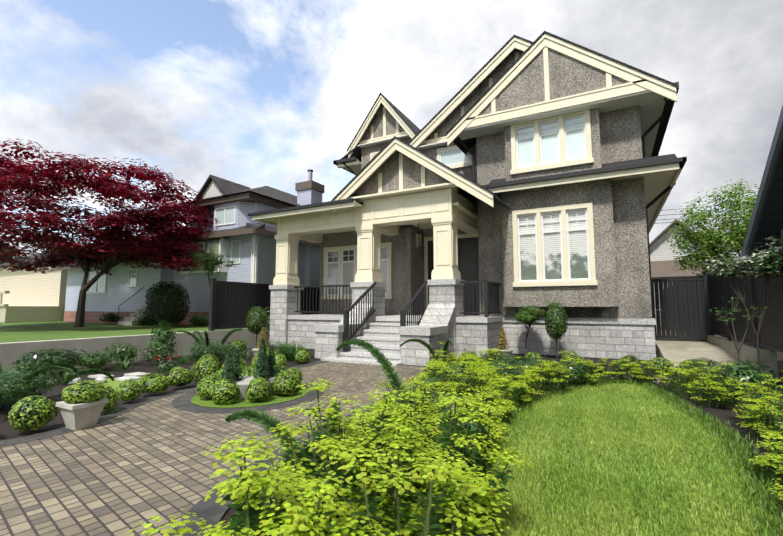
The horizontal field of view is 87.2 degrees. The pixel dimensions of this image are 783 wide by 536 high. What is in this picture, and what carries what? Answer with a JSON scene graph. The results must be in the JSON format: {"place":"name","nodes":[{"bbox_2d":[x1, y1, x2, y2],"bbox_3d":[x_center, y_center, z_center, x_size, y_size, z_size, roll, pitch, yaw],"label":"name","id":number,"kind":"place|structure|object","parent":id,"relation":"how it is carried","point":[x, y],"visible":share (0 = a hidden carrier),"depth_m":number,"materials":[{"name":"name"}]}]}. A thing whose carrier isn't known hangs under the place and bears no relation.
{"place":"outdoors","nodes":[
{"label":"outdoors","id":0,"kind":"place"},
{"bbox_2d":[0,252,67,322],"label":"cream house","id":1,"kind":"structure","parent":0,"point":[31,296],"depth_m":20.10,"materials":[{"name":"beige"}]},
{"bbox_2d":[0,321,269,342],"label":"neighbour ground","id":2,"kind":"structure","parent":0,"point":[28,331],"depth_m":11.83,"materials":[{"name":"green plant"}]},
{"bbox_2d":[0,138,217,326],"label":"maple","id":3,"kind":"object","parent":2,"relation":"on","point":[118,231],"depth_m":12.60,"materials":[{"name":"red plant"}]},
{"bbox_2d":[99,251,237,325],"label":"shrubs","id":4,"kind":"object","parent":2,"relation":"on","point":[195,321],"visible":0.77,"depth_m":13.90,"materials":[{"name":"green plant"}]},
{"bbox_2d":[51,169,324,325],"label":"neighbour house","id":5,"kind":"structure","parent":0,"point":[243,238],"depth_m":15.51,"materials":[{"name":"grey"}]},
{"bbox_2d":[149,255,231,322],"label":"shrub stems","id":6,"kind":"object","parent":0,"point":[153,303],"visible":0.65,"depth_m":13.75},
{"bbox_2d":[0,0,782,257],"label":"sky","id":7,"kind":"structure","parent":0,"point":[252,94],"materials":[{"name":"white"}]},
{"bbox_2d":[649,219,732,320],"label":"white house","id":8,"kind":"structure","parent":0,"point":[661,259],"depth_m":22.28,"materials":[{"name":"white paint"}]},
{"bbox_2d":[654,203,746,223],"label":"power lines","id":9,"kind":"object","parent":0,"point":[684,213],"visible":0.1,"depth_m":21.90,"materials":[{"name":"black metal"}]},
{"bbox_2d":[734,105,782,263],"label":"neighbour house","id":10,"kind":"structure","parent":0,"point":[766,220],"depth_m":7.34,"materials":[{"name":"grey"}]},
{"bbox_2d":[771,351,782,386],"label":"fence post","id":11,"kind":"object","parent":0,"point":[780,361],"depth_m":8.57,"materials":[{"name":"grey concrete"}]},
{"bbox_2d":[0,328,269,372],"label":"retaining wall","id":12,"kind":"structure","parent":11,"relation":"on","point":[10,352],"depth_m":8.79,"materials":[{"name":"concrete"}]},
{"bbox_2d":[208,278,318,330],"bbox_3d":[-1.281,1.630,17.967,0.110,1.430,15.460,-3,-6,28],"label":"fence","id":13,"kind":"object","parent":12,"relation":"on","point":[231,304],"visible":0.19,"depth_m":11.96,"materials":[{"name":"black wood"}]},
{"bbox_2d":[0,347,782,535],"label":"mulch beds","id":14,"kind":"object","parent":11,"relation":"on","point":[8,431],"depth_m":5.51,"materials":[{"name":"brown soil"}]},
{"bbox_2d":[62,376,167,396],"bbox_3d":[-4.229,1.781,6.119,1.386,0.001,2.012,0,-5,-2],"label":"lawn patch","id":15,"kind":"object","parent":14,"relation":"on","point":[113,384],"visible":0.17,"depth_m":6.45,"materials":[{"name":"green plant"}]},
{"bbox_2d":[0,361,425,535],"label":"paver walk","id":16,"kind":"structure","parent":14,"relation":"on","point":[122,474],"depth_m":3.16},
{"bbox_2d":[191,386,308,407],"bbox_3d":[-1.893,1.722,5.626,1.440,0.001,1.584,-3,-6,28],"label":"grass patch","id":17,"kind":"object","parent":16,"relation":"on","point":[268,400],"visible":0.5,"depth_m":5.17,"materials":[{"name":"green plant"}]},
{"bbox_2d":[0,328,452,472],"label":"foxtail fern","id":18,"kind":"object","parent":14,"relation":"on","point":[266,417],"visible":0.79,"depth_m":3.18,"materials":[{"name":"green plant"}]},
{"bbox_2d":[0,327,508,405],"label":"conifer and fern","id":19,"kind":"object","parent":14,"relation":"on","point":[227,358],"visible":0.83,"depth_m":5.43,"materials":[{"name":"green plant"}]},
{"bbox_2d":[0,360,672,535],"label":"paver borders","id":20,"kind":"object","parent":14,"relation":"on","point":[211,511],"visible":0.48,"depth_m":4.24,"materials":[{"name":"grey stone"}]},
{"bbox_2d":[8,301,703,432],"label":"shrubs","id":21,"kind":"object","parent":14,"relation":"on","point":[90,395],"visible":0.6,"depth_m":5.41,"materials":[{"name":"green plant"}]},
{"bbox_2d":[39,334,713,430],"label":"planters","id":22,"kind":"object","parent":14,"relation":"on","point":[76,416],"visible":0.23,"depth_m":4.12,"materials":[{"name":"concrete"}]},
{"bbox_2d":[0,307,782,535],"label":"stems","id":23,"kind":"object","parent":14,"relation":"on","point":[429,498],"visible":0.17,"depth_m":3.91,"materials":[{"name":"green plant"}]},
{"bbox_2d":[2,236,782,489],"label":"leafy shrubs","id":24,"kind":"object","parent":14,"relation":"on","point":[164,335],"visible":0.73,"depth_m":6.31,"materials":[{"name":"green plant"}]},
{"bbox_2d":[127,343,782,535],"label":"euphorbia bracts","id":25,"kind":"object","parent":14,"relation":"on","point":[306,513],"visible":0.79,"depth_m":1.79,"materials":[{"name":"green plant"}]},
{"bbox_2d":[221,347,782,535],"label":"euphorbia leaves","id":26,"kind":"object","parent":14,"relation":"on","point":[238,519],"visible":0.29,"depth_m":2.00,"materials":[{"name":"green plant"}]},
{"bbox_2d":[473,377,782,535],"bbox_3d":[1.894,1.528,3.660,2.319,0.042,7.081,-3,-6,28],"label":"lawn","id":27,"kind":"structure","parent":14,"relation":"on","point":[716,431],"depth_m":2.94,"materials":[{"name":"green plant"}]},
{"bbox_2d":[524,248,781,373],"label":"shrub stems","id":28,"kind":"object","parent":14,"relation":"on","point":[767,288],"visible":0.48,"depth_m":6.00,"materials":[{"name":"brown plant"}]},
{"bbox_2d":[248,31,686,365],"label":"house","id":29,"kind":"structure","parent":11,"relation":"on","point":[494,193],"depth_m":10.34,"materials":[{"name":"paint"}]},
{"bbox_2d":[651,275,712,338],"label":"gate","id":30,"kind":"structure","parent":29,"relation":"attached to","point":[699,308],"depth_m":10.56,"materials":[{"name":"grey wood"}]},
{"bbox_2d":[661,179,758,277],"bbox_3d":[11.192,-0.201,13.594,3.711,5.359,3.452,-3,-6,28],"label":"tree","id":31,"kind":"object","parent":11,"relation":"on","point":[697,238],"depth_m":13.62,"materials":[{"name":"green plant"}]},
{"bbox_2d":[655,322,778,385],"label":"concrete path","id":32,"kind":"structure","parent":11,"relation":"on","point":[717,348],"depth_m":8.44,"materials":[{"name":"beige concrete"}]},
{"bbox_2d":[663,229,782,352],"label":"fence","id":33,"kind":"object","parent":11,"relation":"on","point":[722,291],"visible":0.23,"depth_m":7.40,"materials":[{"name":"black wood"}]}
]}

